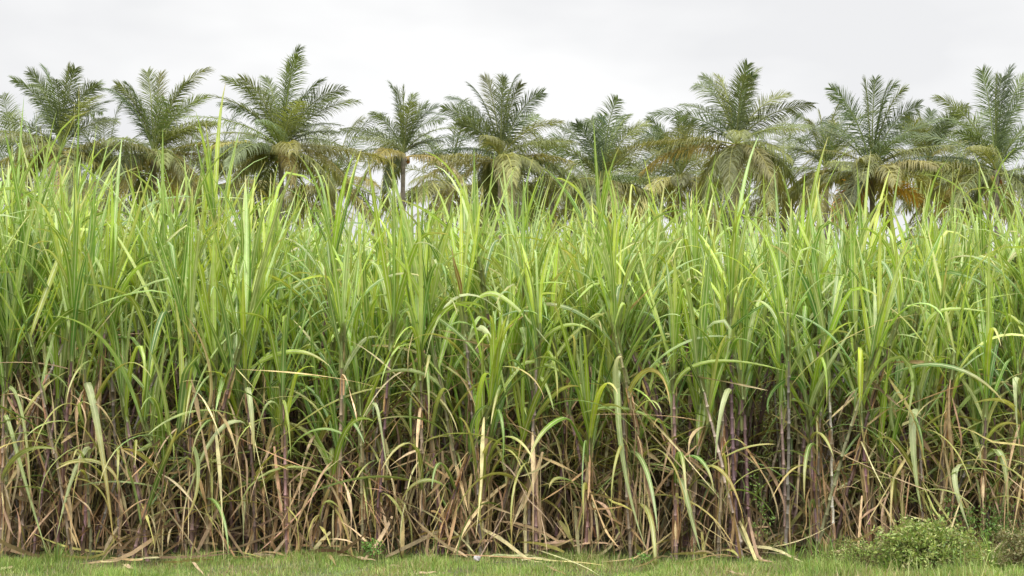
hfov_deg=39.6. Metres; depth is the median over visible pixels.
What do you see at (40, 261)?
sugarcane
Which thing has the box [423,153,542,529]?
sugarcane
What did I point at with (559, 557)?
fallen leaf
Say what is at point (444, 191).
coconut palm
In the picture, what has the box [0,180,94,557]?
sugarcane
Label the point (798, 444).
sugarcane
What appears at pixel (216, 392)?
sugarcane
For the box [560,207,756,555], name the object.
sugarcane
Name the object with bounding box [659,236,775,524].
sugarcane
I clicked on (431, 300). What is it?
sugarcane
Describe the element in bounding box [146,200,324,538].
sugarcane
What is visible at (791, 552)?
grass tuft
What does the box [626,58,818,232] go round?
coconut palm
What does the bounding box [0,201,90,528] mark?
sugarcane
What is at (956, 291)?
sugarcane
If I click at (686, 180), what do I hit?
coconut palm
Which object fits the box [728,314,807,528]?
sugarcane
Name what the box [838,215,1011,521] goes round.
sugarcane
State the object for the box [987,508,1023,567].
spreading shrub
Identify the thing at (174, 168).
coconut palm
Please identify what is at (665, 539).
leaf litter
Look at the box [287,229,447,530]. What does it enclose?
sugarcane
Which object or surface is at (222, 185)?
coconut palm
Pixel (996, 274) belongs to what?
sugarcane
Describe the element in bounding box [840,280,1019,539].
sugarcane
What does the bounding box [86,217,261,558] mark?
sugarcane
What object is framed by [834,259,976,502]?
sugarcane
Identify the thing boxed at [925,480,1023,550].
leafy creeper
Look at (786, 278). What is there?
sugarcane
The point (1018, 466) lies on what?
sugarcane
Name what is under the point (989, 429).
sugarcane
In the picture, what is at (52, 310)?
sugarcane
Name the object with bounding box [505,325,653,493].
sugarcane
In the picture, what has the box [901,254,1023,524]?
sugarcane
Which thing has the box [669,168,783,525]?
sugarcane
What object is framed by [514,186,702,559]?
sugarcane
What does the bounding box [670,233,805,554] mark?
sugarcane
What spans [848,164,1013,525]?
sugarcane
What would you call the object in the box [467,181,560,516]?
sugarcane
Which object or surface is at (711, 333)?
sugarcane
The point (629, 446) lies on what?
sugarcane
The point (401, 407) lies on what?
sugarcane
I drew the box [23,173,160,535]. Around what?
sugarcane
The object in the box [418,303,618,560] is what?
sugarcane
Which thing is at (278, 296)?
sugarcane
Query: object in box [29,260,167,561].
sugarcane
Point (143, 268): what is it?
sugarcane
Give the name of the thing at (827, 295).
sugarcane
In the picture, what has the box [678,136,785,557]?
sugarcane
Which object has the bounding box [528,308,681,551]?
sugarcane
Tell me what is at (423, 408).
sugarcane
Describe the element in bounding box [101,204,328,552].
sugarcane
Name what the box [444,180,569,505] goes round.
sugarcane
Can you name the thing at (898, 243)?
sugarcane
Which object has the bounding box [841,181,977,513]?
sugarcane
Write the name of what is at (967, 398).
sugarcane
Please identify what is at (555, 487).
sugarcane
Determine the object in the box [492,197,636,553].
sugarcane
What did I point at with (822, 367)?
sugarcane
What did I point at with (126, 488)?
sugarcane
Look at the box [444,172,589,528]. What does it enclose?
sugarcane
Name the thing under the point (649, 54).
sky
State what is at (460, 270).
sugarcane
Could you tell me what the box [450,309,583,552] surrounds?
sugarcane
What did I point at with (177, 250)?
sugarcane
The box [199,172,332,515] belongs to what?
sugarcane
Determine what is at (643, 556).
seedling weed
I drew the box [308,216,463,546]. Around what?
sugarcane
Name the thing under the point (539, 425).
sugarcane
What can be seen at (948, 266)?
sugarcane
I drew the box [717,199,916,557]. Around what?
sugarcane
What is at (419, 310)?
sugarcane
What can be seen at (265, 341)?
sugarcane
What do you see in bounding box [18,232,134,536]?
sugarcane
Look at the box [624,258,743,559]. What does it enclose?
sugarcane
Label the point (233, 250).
sugarcane
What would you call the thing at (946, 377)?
sugarcane
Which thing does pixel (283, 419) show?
sugarcane
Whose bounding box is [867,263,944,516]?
sugarcane
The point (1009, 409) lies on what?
sugarcane
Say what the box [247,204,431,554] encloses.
sugarcane
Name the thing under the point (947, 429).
sugarcane
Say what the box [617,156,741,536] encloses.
sugarcane
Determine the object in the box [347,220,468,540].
sugarcane
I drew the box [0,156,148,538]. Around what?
sugarcane
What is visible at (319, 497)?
sugarcane
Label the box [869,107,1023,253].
coconut palm
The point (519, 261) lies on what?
sugarcane
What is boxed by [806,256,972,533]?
sugarcane
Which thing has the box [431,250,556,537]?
sugarcane
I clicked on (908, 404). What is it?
sugarcane
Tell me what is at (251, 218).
sugarcane
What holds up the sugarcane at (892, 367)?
on the ground at (667, 553)
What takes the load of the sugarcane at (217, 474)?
on the ground at (667, 553)
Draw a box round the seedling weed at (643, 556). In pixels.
[627,552,649,563]
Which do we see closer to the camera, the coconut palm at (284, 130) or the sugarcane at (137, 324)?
the sugarcane at (137, 324)
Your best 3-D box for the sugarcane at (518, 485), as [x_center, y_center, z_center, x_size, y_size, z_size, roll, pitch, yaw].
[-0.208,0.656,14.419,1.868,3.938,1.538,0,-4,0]
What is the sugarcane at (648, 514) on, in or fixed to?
on the ground at (667, 553)
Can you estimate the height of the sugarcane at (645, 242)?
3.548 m
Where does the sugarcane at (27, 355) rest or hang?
on the ground at (667, 553)
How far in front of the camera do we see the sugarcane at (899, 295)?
13.34 m
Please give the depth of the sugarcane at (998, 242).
15.35 m
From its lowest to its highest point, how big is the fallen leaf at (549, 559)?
0.021 m
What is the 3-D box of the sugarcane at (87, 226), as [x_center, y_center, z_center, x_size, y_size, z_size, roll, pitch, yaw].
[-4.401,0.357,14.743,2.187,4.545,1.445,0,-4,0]
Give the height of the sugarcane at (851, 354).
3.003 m
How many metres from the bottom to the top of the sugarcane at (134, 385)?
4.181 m
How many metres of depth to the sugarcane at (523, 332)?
13.34 m
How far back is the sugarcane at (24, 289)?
15.32 m
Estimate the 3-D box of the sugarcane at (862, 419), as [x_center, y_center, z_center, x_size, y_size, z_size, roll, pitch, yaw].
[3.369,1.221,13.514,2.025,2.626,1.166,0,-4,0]
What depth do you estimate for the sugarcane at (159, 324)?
13.50 m
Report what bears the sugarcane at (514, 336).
on the ground at (667, 553)
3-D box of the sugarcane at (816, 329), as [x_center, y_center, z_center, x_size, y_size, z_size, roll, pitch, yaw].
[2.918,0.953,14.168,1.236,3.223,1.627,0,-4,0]
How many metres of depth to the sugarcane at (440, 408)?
13.69 m
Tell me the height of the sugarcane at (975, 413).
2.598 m
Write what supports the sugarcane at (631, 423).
on the ground at (667, 553)
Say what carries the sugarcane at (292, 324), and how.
on the ground at (667, 553)
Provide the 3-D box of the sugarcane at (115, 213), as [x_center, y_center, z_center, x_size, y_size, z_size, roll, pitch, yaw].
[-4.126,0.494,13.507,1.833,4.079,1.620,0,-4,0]
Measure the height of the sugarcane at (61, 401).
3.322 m
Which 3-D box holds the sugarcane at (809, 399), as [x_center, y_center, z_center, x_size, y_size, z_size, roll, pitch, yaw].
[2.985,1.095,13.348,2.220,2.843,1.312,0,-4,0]
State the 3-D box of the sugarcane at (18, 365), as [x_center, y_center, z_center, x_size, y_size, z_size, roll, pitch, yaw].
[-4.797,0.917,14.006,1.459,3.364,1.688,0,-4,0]
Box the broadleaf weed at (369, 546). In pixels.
[360,537,384,560]
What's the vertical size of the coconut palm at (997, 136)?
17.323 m
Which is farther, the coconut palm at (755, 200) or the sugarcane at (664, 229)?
the coconut palm at (755, 200)
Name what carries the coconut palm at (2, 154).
on the ground at (667, 553)
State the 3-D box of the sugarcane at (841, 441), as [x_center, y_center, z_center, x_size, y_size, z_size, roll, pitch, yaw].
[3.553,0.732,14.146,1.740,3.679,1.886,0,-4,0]
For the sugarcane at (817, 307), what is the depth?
13.36 m
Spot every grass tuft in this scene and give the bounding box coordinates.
[34,537,75,561]
[772,540,807,561]
[804,533,845,561]
[865,551,914,573]
[970,529,1014,565]
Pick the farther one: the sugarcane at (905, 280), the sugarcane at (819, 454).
the sugarcane at (905, 280)
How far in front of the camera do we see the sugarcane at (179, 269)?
14.46 m
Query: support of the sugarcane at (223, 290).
on the ground at (667, 553)
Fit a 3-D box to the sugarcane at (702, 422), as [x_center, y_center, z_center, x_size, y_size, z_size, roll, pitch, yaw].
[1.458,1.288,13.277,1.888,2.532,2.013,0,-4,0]
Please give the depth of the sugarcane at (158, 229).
15.75 m
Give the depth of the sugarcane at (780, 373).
13.35 m
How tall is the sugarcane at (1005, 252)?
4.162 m
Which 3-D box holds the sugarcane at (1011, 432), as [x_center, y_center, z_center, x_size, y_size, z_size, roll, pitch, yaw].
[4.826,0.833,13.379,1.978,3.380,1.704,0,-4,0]
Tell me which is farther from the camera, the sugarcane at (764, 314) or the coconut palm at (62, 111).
the coconut palm at (62, 111)
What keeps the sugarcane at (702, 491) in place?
on the ground at (667, 553)
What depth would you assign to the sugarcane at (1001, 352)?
14.02 m
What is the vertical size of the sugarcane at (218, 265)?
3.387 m
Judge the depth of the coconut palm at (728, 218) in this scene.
111.94 m
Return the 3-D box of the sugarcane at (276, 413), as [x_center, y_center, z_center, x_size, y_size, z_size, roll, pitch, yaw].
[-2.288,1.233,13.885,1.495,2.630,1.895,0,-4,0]
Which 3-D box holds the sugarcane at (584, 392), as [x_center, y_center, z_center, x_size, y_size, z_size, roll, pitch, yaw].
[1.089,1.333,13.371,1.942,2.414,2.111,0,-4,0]
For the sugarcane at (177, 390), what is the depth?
15.19 m
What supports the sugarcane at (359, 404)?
on the ground at (667, 553)
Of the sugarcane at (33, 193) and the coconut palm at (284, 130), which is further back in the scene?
the coconut palm at (284, 130)
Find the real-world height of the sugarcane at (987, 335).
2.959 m
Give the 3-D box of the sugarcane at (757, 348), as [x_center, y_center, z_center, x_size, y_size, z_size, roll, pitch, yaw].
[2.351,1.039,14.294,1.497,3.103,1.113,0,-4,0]
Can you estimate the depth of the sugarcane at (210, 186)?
15.08 m
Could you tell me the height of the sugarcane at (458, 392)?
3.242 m
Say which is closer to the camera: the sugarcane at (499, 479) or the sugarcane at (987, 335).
the sugarcane at (987, 335)
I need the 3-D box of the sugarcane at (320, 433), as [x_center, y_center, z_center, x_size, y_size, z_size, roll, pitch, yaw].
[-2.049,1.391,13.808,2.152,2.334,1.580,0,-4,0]
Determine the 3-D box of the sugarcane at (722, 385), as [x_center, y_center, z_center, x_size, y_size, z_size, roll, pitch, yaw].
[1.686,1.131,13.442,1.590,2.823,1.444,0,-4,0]
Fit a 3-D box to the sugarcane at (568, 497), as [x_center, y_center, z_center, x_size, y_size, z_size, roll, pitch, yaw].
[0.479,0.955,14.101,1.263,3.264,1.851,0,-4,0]
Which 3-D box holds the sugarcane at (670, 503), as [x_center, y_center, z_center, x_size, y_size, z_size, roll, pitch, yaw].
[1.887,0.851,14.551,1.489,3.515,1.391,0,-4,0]
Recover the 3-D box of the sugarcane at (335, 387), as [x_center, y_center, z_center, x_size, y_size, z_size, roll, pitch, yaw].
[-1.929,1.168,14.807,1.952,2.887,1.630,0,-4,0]
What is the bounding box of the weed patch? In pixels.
[812,535,907,570]
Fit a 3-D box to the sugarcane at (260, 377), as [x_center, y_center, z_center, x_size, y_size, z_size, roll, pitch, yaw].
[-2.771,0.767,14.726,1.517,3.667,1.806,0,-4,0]
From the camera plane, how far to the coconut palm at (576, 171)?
113.17 m
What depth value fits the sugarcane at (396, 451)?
15.43 m
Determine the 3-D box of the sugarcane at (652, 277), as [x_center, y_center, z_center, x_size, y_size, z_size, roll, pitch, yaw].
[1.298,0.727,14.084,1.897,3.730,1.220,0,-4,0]
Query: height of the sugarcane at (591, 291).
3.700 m
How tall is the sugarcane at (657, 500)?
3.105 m
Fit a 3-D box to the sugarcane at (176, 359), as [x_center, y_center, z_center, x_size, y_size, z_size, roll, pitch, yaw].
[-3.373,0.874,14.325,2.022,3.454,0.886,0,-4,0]
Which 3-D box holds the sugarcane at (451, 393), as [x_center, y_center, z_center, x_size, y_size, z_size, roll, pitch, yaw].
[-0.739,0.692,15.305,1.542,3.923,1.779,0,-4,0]
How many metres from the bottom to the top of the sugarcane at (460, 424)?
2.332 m
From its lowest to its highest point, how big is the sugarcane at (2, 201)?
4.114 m
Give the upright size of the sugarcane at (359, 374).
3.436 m
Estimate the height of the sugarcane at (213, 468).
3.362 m
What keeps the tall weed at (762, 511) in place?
on the ground at (667, 553)
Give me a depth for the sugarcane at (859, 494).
14.16 m
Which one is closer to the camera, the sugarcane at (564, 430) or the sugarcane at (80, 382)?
the sugarcane at (564, 430)
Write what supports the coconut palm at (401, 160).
on the ground at (667, 553)
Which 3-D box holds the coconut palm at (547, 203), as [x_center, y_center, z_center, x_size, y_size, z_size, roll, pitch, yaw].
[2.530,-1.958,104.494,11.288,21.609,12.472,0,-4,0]
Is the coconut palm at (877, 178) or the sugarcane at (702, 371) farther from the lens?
the coconut palm at (877, 178)
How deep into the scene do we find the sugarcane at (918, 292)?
15.14 m
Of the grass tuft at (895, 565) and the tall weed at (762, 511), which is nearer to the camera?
the grass tuft at (895, 565)
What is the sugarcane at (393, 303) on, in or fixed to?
on the ground at (667, 553)
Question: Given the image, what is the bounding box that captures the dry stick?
[480,512,505,557]
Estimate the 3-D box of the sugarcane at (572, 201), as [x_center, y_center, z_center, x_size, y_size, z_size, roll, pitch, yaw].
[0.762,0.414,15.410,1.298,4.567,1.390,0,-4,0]
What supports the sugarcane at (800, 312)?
on the ground at (667, 553)
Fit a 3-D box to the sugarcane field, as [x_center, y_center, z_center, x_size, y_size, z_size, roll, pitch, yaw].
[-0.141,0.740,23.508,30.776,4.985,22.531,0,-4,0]
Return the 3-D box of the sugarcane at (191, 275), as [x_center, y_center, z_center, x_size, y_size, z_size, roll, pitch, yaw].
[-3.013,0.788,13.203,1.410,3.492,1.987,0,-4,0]
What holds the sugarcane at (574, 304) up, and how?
on the ground at (667, 553)
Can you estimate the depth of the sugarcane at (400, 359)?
14.47 m
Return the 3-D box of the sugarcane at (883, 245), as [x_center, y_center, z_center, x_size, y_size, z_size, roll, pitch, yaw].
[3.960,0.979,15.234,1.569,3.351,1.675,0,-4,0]
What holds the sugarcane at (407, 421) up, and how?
on the ground at (667, 553)
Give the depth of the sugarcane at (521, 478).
14.41 m
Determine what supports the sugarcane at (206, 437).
on the ground at (667, 553)
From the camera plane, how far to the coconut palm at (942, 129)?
90.24 m
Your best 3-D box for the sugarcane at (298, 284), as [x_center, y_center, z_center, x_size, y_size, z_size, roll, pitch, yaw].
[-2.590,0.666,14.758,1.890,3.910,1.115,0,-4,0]
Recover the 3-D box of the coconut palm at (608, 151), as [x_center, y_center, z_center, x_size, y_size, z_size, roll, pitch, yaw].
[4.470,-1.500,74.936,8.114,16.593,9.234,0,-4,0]
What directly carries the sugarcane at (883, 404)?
on the ground at (667, 553)
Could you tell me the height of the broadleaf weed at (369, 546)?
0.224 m
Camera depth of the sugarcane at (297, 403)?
14.32 m
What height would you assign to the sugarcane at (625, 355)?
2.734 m
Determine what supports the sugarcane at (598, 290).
on the ground at (667, 553)
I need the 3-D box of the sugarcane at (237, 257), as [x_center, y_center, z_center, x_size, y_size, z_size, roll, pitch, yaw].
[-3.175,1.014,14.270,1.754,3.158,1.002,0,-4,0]
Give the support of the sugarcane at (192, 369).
on the ground at (667, 553)
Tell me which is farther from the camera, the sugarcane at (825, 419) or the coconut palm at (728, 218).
the coconut palm at (728, 218)
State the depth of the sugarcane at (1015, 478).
13.40 m
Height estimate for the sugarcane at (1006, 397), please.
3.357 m
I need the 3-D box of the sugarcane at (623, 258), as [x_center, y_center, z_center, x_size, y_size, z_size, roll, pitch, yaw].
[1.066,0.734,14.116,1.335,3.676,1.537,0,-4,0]
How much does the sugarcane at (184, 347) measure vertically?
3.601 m
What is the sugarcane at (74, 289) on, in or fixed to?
on the ground at (667, 553)
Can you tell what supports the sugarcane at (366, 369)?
on the ground at (667, 553)
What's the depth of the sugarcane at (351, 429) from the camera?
15.21 m
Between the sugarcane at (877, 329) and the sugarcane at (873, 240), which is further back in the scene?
the sugarcane at (873, 240)
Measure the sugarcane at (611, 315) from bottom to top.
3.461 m
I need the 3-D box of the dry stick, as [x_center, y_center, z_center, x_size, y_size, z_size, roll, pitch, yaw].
[-0.181,2.266,13.014,0.252,0.408,0.329,0,-4,0]
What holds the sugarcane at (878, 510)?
on the ground at (667, 553)
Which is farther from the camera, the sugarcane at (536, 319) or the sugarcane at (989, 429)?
the sugarcane at (989, 429)
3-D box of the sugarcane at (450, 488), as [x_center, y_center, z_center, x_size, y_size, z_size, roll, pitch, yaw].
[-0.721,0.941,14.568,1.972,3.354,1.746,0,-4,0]
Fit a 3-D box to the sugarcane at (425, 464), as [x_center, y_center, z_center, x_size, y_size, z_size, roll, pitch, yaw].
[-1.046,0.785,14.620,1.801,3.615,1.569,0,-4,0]
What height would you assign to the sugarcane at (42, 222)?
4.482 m
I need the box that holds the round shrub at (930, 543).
[859,512,994,571]
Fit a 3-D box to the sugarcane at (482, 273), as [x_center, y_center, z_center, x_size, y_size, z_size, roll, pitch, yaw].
[-0.079,0.573,14.070,2.451,4.047,1.384,0,-4,0]
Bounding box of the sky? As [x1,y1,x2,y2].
[0,0,1023,265]
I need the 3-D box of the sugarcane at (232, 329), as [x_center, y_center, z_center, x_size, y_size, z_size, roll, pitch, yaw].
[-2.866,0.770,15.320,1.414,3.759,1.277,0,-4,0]
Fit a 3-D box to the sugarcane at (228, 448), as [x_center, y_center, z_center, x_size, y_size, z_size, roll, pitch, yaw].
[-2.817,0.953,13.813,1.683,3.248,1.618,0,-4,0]
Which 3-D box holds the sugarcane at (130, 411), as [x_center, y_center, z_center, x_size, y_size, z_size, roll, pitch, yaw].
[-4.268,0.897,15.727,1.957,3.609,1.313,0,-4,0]
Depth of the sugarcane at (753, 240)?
15.24 m
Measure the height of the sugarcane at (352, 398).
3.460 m
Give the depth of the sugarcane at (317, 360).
14.80 m
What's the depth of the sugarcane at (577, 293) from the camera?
14.71 m
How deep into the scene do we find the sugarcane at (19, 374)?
13.95 m
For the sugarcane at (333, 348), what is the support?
on the ground at (667, 553)
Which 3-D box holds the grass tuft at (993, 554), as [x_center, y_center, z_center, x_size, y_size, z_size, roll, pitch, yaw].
[4.141,2.244,12.348,0.577,0.374,0.527,0,-4,0]
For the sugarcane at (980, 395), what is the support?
on the ground at (667, 553)
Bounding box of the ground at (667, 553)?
[0,434,1020,575]
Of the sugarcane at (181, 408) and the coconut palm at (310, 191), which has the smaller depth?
the sugarcane at (181, 408)
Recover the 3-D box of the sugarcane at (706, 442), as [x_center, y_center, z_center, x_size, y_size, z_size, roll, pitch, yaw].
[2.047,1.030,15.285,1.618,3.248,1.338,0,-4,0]
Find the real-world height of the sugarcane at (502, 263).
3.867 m
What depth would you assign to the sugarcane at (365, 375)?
15.40 m
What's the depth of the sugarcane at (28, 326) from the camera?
15.03 m
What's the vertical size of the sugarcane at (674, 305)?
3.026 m
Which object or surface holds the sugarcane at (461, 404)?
on the ground at (667, 553)
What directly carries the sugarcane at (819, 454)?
on the ground at (667, 553)
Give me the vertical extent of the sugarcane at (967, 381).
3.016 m
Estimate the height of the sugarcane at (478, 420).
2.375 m
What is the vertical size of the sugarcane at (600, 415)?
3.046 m
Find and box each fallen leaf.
[489,554,532,556]
[504,555,599,564]
[515,547,596,573]
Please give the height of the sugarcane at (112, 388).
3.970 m
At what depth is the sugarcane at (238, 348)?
13.35 m
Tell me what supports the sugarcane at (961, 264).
on the ground at (667, 553)
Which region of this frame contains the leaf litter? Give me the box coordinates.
[0,417,1023,568]
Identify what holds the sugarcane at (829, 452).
on the ground at (667, 553)
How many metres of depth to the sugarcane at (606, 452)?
14.05 m
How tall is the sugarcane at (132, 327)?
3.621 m
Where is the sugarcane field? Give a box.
[0,100,1023,531]
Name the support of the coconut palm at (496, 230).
on the ground at (667, 553)
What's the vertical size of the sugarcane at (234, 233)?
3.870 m
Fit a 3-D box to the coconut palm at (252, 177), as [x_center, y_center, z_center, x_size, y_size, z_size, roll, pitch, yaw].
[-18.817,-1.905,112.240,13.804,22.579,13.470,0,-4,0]
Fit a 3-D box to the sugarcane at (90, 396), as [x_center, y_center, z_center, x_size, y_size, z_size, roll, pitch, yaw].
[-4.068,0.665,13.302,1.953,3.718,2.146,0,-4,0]
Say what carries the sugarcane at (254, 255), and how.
on the ground at (667, 553)
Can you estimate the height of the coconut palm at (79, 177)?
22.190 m
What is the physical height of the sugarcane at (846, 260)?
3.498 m
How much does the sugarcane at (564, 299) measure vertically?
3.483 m
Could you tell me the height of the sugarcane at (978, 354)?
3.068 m
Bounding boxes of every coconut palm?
[0,62,157,221]
[0,93,89,206]
[4,133,132,249]
[28,100,184,229]
[71,66,242,242]
[98,145,235,231]
[136,102,294,236]
[172,44,396,242]
[195,131,356,239]
[256,111,399,237]
[338,79,475,240]
[369,98,536,243]
[413,73,593,243]
[413,146,572,235]
[479,118,616,232]
[522,95,673,250]
[524,155,664,250]
[582,123,724,243]
[610,110,749,249]
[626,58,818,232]
[661,135,774,255]
[697,112,856,250]
[749,104,893,242]
[782,74,963,247]
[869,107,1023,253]
[886,101,991,229]
[889,63,1023,257]
[932,135,1023,246]
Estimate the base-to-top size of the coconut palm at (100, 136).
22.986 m
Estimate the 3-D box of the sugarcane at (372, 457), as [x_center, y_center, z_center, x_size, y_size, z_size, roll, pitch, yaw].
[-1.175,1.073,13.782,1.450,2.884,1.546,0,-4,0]
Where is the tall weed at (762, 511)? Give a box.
[745,469,774,556]
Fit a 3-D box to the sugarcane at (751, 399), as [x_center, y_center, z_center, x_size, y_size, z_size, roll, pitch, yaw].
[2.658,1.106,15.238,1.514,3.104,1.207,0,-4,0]
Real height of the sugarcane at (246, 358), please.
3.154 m
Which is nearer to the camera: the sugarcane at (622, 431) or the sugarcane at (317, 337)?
the sugarcane at (622, 431)
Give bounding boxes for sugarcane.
[0,105,198,546]
[0,108,210,551]
[0,111,142,547]
[0,117,116,523]
[0,136,135,487]
[0,140,177,555]
[0,149,107,537]
[0,153,103,530]
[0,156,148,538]
[0,160,77,551]
[0,163,82,557]
[0,163,174,555]
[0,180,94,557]
[0,180,119,545]
[0,189,130,557]
[0,194,117,543]
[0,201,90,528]
[0,213,56,554]
[2,115,85,542]
[2,154,99,406]
[2,184,169,538]
[2,202,99,554]
[6,190,154,544]
[10,165,58,535]
[13,216,149,540]
[15,98,155,554]
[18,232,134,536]
[22,261,147,536]
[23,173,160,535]
[23,193,146,535]
[23,221,177,544]
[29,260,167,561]
[35,131,217,544]
[38,173,227,554]
[39,243,214,554]
[49,139,267,544]
[55,274,229,555]
[56,202,219,534]
[59,145,176,555]
[60,154,207,507]
[62,218,258,550]
[73,150,217,543]
[74,241,176,534]
[75,276,262,559]
[76,145,262,534]
[80,159,308,555]
[82,204,224,527]
[84,202,267,542]
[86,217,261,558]
[90,173,233,526]
[99,187,265,553]
[100,191,275,537]
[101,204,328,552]
[106,178,229,537]
[119,213,232,518]
[119,222,208,496]
[120,143,250,529]
[123,222,329,555]
[123,237,260,547]
[133,318,234,521]
[136,258,269,516]
[137,172,312,542]
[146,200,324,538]
[146,216,307,554]
[146,307,288,551]
[155,196,271,540]
[161,204,310,490]
[163,189,305,546]
[168,243,283,533]
[171,164,341,541]
[178,214,304,542]
[179,193,323,531]
[180,311,406,556]
[184,260,337,554]
[185,194,372,548]
[185,272,391,552]
[186,285,357,550]
[193,83,305,500]
[197,212,315,525]
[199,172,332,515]
[199,177,355,529]
[200,173,346,477]
[200,189,298,524]
[202,230,456,544]
[207,217,392,540]
[210,213,323,546]
[220,206,340,529]
[222,327,407,549]
[224,188,316,543]
[230,261,405,534]
[231,205,413,540]
[238,155,480,553]
[239,265,479,555]
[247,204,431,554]
[256,190,323,520]
[258,248,351,530]
[261,180,405,536]
[261,227,351,447]
[271,149,377,541]
[271,207,354,526]
[280,269,408,523]
[285,222,397,533]
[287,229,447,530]
[294,226,446,531]
[295,241,405,529]
[305,210,457,552]
[305,256,409,526]
[308,187,486,554]
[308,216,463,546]
[313,217,465,542]
[319,323,414,540]
[324,252,460,554]
[337,175,489,554]
[340,240,444,531]
[347,182,514,545]
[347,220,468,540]
[353,195,496,536]
[354,172,489,557]
[356,319,580,551]
[361,173,567,556]
[361,247,516,546]
[366,232,438,533]
[368,220,447,535]
[370,245,455,532]
[372,147,487,543]
[374,212,449,536]
[375,254,510,554]
[380,180,501,537]
[385,252,497,516]
[389,213,553,532]
[390,150,614,544]
[401,302,568,555]
[407,283,573,546]
[411,170,501,517]
[412,163,548,547]
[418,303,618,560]
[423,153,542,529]
[426,223,636,555]
[426,252,549,545]
[430,221,579,553]
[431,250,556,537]
[433,247,622,553]
[434,190,600,553]
[439,218,536,530]
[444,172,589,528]
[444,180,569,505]
[445,224,578,545]
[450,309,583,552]
[455,201,598,531]
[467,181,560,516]
[472,187,565,541]
[474,167,609,551]
[483,214,680,551]
[483,241,573,546]
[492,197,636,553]
[496,225,628,547]
[499,212,667,537]
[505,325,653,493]
[511,178,669,547]
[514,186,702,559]
[517,323,711,564]
[522,191,726,560]
[525,169,669,552]
[528,224,593,537]
[528,301,707,553]
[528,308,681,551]
[530,191,669,548]
[530,214,694,539]
[532,119,637,536]
[535,196,665,541]
[543,255,733,552]
[543,285,684,539]
[546,208,627,537]
[549,182,725,542]
[549,185,579,535]
[552,265,670,529]
[555,149,678,539]
[558,170,708,537]
[559,189,675,539]
[560,205,659,534]
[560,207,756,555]
[561,215,661,550]
[561,259,682,537]
[564,314,665,523]
[567,209,717,525]
[573,290,769,557]
[588,235,723,536]
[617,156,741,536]
[618,239,724,546]
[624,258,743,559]
[627,269,774,522]
[628,245,784,560]
[629,185,743,545]
[636,190,785,544]
[636,236,780,556]
[639,199,800,552]
[641,199,773,541]
[643,264,778,557]
[648,175,729,491]
[648,244,737,543]
[653,253,759,526]
[656,184,832,538]
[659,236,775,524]
[664,175,829,513]
[667,234,740,533]
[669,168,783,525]
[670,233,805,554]
[671,213,824,555]
[672,250,773,520]
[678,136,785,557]
[678,217,748,537]
[683,201,861,525]
[683,227,738,529]
[696,265,795,533]
[697,213,851,545]
[708,266,946,554]
[710,192,842,543]
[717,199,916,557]
[726,170,864,545]
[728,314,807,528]
[730,172,787,494]
[741,135,870,544]
[747,181,886,549]
[747,221,913,536]
[752,187,836,545]
[752,224,877,545]
[754,268,905,548]
[755,213,934,533]
[756,213,896,492]
[759,283,969,550]
[766,221,872,530]
[769,212,948,550]
[775,180,899,543]
[775,192,1003,541]
[779,224,944,558]
[781,254,921,537]
[783,234,1015,522]
[786,153,946,540]
[786,202,938,534]
[791,207,985,521]
[793,192,919,541]
[795,326,851,490]
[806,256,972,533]
[811,224,994,543]
[818,228,1023,519]
[825,193,941,474]
[826,312,1010,540]
[832,202,899,538]
[834,175,977,538]
[834,233,928,538]
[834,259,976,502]
[835,336,855,521]
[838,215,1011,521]
[838,222,887,519]
[840,217,1023,517]
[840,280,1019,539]
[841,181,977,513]
[847,244,921,531]
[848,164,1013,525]
[858,212,997,532]
[861,229,998,548]
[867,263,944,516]
[877,220,974,522]
[883,281,1023,538]
[885,163,949,516]
[885,199,990,515]
[885,215,1022,530]
[885,224,1020,514]
[886,241,1023,513]
[886,275,980,519]
[887,282,1023,532]
[888,230,1023,514]
[897,238,1022,541]
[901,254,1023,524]
[905,250,978,509]
[909,254,1019,508]
[918,264,997,515]
[921,242,1023,547]
[924,202,1023,541]
[926,230,1023,551]
[927,153,1023,439]
[929,263,1023,534]
[930,259,1023,522]
[933,277,1023,525]
[939,258,1013,470]
[944,373,1023,495]
[949,182,1023,456]
[967,193,1023,525]
[979,176,1023,443]
[981,187,1023,472]
[994,316,1023,551]
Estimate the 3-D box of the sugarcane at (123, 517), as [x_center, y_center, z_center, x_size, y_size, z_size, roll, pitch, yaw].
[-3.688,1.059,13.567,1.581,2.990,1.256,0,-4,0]
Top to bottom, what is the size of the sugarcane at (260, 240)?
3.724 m
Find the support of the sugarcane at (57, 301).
on the ground at (667, 553)
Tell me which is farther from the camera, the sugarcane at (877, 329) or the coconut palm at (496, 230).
the coconut palm at (496, 230)
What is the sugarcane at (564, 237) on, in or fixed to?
on the ground at (667, 553)
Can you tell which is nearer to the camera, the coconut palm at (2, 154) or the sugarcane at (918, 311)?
the sugarcane at (918, 311)
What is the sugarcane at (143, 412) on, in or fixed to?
on the ground at (667, 553)
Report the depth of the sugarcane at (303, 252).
15.59 m
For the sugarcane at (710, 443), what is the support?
on the ground at (667, 553)
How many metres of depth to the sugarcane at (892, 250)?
15.10 m
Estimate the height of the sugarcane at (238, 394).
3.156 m
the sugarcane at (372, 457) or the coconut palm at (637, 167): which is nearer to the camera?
the sugarcane at (372, 457)
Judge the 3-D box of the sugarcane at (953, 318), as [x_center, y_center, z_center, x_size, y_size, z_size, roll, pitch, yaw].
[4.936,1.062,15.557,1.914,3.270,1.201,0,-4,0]
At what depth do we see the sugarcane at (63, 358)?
13.52 m
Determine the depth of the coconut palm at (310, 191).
104.37 m
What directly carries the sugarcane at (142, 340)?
on the ground at (667, 553)

